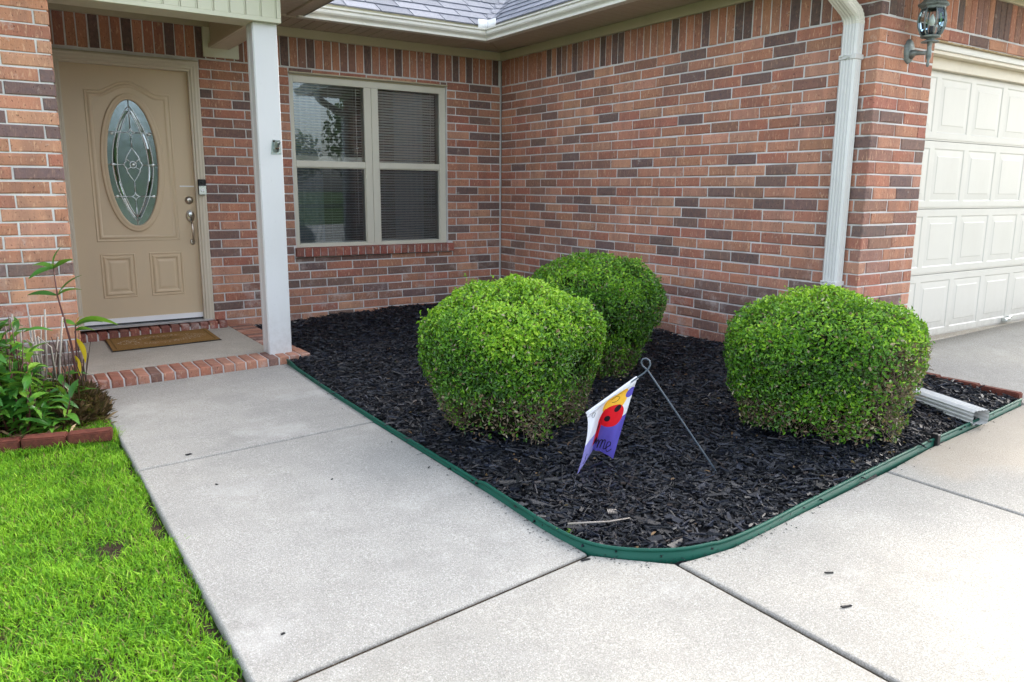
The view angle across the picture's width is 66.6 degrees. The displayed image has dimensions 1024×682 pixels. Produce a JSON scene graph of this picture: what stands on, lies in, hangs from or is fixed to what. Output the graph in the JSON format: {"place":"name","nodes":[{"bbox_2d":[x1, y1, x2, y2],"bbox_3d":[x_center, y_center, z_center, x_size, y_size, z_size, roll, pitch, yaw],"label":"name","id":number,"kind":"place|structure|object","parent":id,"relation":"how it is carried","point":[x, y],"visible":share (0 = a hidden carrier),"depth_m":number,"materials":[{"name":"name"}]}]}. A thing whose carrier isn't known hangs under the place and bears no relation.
{"place":"outdoors","nodes":[
{"label":"outdoors","id":0,"kind":"place"},
{"bbox_2d":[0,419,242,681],"bbox_3d":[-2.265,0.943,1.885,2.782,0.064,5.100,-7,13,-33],"label":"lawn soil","id":1,"kind":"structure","parent":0,"point":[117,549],"depth_m":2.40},
{"bbox_2d":[0,436,21,452],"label":"edging brick","id":2,"kind":"object","parent":1,"relation":"on","point":[14,443],"visible":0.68,"depth_m":3.77,"materials":[{"name":"red brick"}]},
{"bbox_2d":[21,431,68,449],"bbox_3d":[-2.302,0.492,3.850,0.195,0.058,0.083,-3,13,-20],"label":"edging brick","id":3,"kind":"object","parent":1,"relation":"on","point":[39,440],"visible":0.89,"depth_m":3.82,"materials":[{"name":"red brick"}]},
{"bbox_2d":[4,309,90,400],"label":"dead stalks","id":4,"kind":"object","parent":1,"relation":"on","point":[36,341],"visible":0.35,"depth_m":4.26,"materials":[{"name":"beige plant"}]},
{"bbox_2d":[0,315,96,437],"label":"leafy plant","id":5,"kind":"object","parent":1,"relation":"on","point":[22,409],"visible":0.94,"depth_m":3.97,"materials":[{"name":"green plant"}]},
{"bbox_2d":[0,411,117,437],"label":"dry stems","id":6,"kind":"object","parent":1,"relation":"on","point":[23,435],"visible":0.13,"depth_m":4.02,"materials":[{"name":"plant"}]},
{"bbox_2d":[28,245,117,383],"bbox_3d":[-2.434,-0.054,4.350,0.427,0.946,0.156,-4,12,-23],"label":"leafy sprout","id":7,"kind":"object","parent":1,"relation":"on","point":[49,266],"visible":0.92,"depth_m":4.34,"materials":[{"name":"green plant"}]},
{"bbox_2d":[37,374,117,428],"bbox_3d":[-2.474,0.332,4.352,0.484,0.352,0.762,-7,13,-33],"label":"dead leaf heap","id":8,"kind":"object","parent":1,"relation":"on","point":[96,404],"visible":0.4,"depth_m":4.24,"materials":[{"name":"brown plant"}]},
{"bbox_2d":[67,426,113,444],"bbox_3d":[-2.115,0.476,3.917,0.197,0.057,0.084,-4,12,-20],"label":"edging brick","id":9,"kind":"object","parent":1,"relation":"on","point":[90,435],"visible":1,"depth_m":3.89,"materials":[{"name":"red brick"}]},
{"bbox_2d":[0,418,245,681],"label":"ground","id":10,"kind":"structure","parent":0,"point":[206,609],"depth_m":2.56,"materials":[{"name":"green plant"}]},
{"bbox_2d":[0,0,1023,389],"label":"brick house","id":11,"kind":"structure","parent":10,"relation":"on","point":[436,150],"depth_m":6.07,"materials":[{"name":"red brick"}]},
{"bbox_2d":[52,48,214,330],"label":"front door","id":12,"kind":"structure","parent":11,"relation":"in","point":[157,271],"depth_m":6.23,"materials":[{"name":"beige paint"}]},
{"bbox_2d":[104,328,221,351],"bbox_3d":[-2.746,-0.013,6.129,0.772,0.013,0.548,-8,14,-32],"label":"doormat","id":13,"kind":"object","parent":11,"relation":"on","point":[156,340],"visible":1,"depth_m":6.08,"materials":[{"name":"brown fabric"}]},
{"bbox_2d":[197,179,206,194],"bbox_3d":[-2.550,-1.266,6.418,0.062,0.126,0.035,-7,13,-33],"label":"doorbell","id":14,"kind":"object","parent":11,"relation":"attached to","point":[202,187],"visible":1,"depth_m":6.41,"materials":[{"name":"black plastic"}]},
{"bbox_2d":[271,140,280,154],"bbox_3d":[-1.610,-1.327,5.336,0.072,0.098,0.067,-7,13,-33],"label":"flag bracket","id":15,"kind":"object","parent":11,"relation":"attached to","point":[276,147],"visible":1,"depth_m":5.33,"materials":[{"name":"white plastic"}]},
{"bbox_2d":[288,71,453,256],"bbox_3d":[-1.312,-1.565,7.351,1.601,1.720,0.270,-7,13,-33],"label":"window","id":16,"kind":"structure","parent":11,"relation":"in","point":[408,165],"depth_m":7.31,"materials":[{"name":"beige glass"}]},
{"bbox_2d":[820,0,989,424],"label":"downspout","id":17,"kind":"object","parent":11,"relation":"attached to","point":[851,14],"visible":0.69,"depth_m":4.70,"materials":[{"name":"metal"}]},
{"bbox_2d":[903,0,949,66],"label":"wall lantern","id":18,"kind":"object","parent":11,"relation":"attached to","point":[925,6],"depth_m":4.62,"materials":[{"name":"metal"}]},
{"bbox_2d":[907,39,1023,335],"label":"garage door","id":19,"kind":"structure","parent":11,"relation":"in","point":[967,268],"depth_m":5.65,"materials":[{"name":"paint"}]},
{"bbox_2d":[286,359,1021,563],"bbox_3d":[0.645,0.289,4.783,3.093,0.154,3.673,-7,13,-33],"label":"lawn edging","id":20,"kind":"object","parent":10,"relation":"on","point":[590,548],"visible":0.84,"depth_m":2.98,"materials":[{"name":"green plastic"}]},
{"bbox_2d":[101,364,889,681],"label":"walkway","id":21,"kind":"structure","parent":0,"point":[321,528],"depth_m":2.92,"materials":[{"name":"concrete"}]},
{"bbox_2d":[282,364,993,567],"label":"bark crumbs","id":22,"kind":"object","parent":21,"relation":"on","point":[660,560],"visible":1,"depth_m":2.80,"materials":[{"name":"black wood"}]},
{"bbox_2d":[254,302,1017,565],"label":"mulch","id":23,"kind":"object","parent":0,"point":[694,406],"visible":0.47,"depth_m":3.62,"materials":[{"name":"black wood"}]},
{"bbox_2d":[416,273,611,444],"bbox_3d":[0.012,0.058,3.934,0.968,0.806,0.898,-7,13,-33],"label":"boxwood shrub","id":24,"kind":"object","parent":23,"relation":"on","point":[513,356],"visible":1,"depth_m":3.65,"materials":[{"name":"green plant"}]},
{"bbox_2d":[529,249,668,378],"bbox_3d":[0.532,-0.167,4.984,0.869,0.844,0.882,-7,13,-33],"label":"boxwood shrub","id":25,"kind":"object","parent":23,"relation":"on","point":[628,300],"visible":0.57,"depth_m":4.74,"materials":[{"name":"green plant"}]},
{"bbox_2d":[568,517,629,524],"bbox_3d":[0.310,0.643,2.774,0.225,0.021,0.022,0,11,-4],"label":"dry twig","id":26,"kind":"object","parent":23,"relation":"on","point":[596,521],"visible":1,"depth_m":2.77,"materials":[{"name":"grey wood"}]},
{"bbox_2d":[607,509,616,513],"bbox_3d":[0.374,0.635,2.910,0.034,0.006,0.024,0,17,-4],"label":"ribbed scrap","id":27,"kind":"object","parent":23,"relation":"on","point":[610,511],"visible":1,"depth_m":2.90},
{"bbox_2d":[372,341,948,547],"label":"fallen leaves","id":28,"kind":"object","parent":23,"relation":"on","point":[652,533],"visible":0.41,"depth_m":3.65,"materials":[{"name":"brown plant"}]},
{"bbox_2d":[630,358,716,472],"bbox_3d":[0.602,0.337,3.319,0.570,0.542,0.015,2,11,8],"label":"flag stand","id":29,"kind":"object","parent":23,"relation":"on","point":[669,402],"visible":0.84,"depth_m":3.29,"materials":[{"name":"black metal"}]},
{"bbox_2d":[577,376,636,473],"bbox_3d":[0.373,0.345,3.329,0.296,0.402,0.136,-5,12,-25],"label":"garden flag","id":30,"kind":"object","parent":29,"relation":"hanging from","point":[606,416],"visible":1,"depth_m":3.35,"materials":[{"name":"fabric"}]},
{"bbox_2d":[723,283,934,446],"bbox_3d":[1.538,0.083,3.847,0.959,0.734,1.033,6,12,27],"label":"boxwood shrub","id":31,"kind":"object","parent":23,"relation":"on","point":[832,360],"visible":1,"depth_m":3.53,"materials":[{"name":"green plant"}]},
{"bbox_2d":[926,372,941,380],"bbox_3d":[2.510,0.231,4.780,0.054,0.086,0.217,-7,13,-32],"label":"edging brick","id":32,"kind":"object","parent":23,"relation":"on","point":[938,375],"visible":0.16,"depth_m":4.71,"materials":[{"name":"red brick"}]},
{"bbox_2d":[940,376,980,387],"bbox_3d":[2.636,0.271,4.598,0.054,0.086,0.218,-7,13,-34],"label":"edging brick","id":33,"kind":"object","parent":23,"relation":"on","point":[973,384],"visible":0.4,"depth_m":4.55,"materials":[{"name":"red brick"}]},
{"bbox_2d":[979,385,1022,402],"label":"edging brick","id":34,"kind":"object","parent":23,"relation":"on","point":[1012,393],"visible":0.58,"depth_m":4.38,"materials":[{"name":"red brick"}]},
{"bbox_2d":[298,319,1023,681],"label":"driveway","id":35,"kind":"structure","parent":0,"point":[916,563],"depth_m":2.34,"materials":[{"name":"concrete"}]}
]}

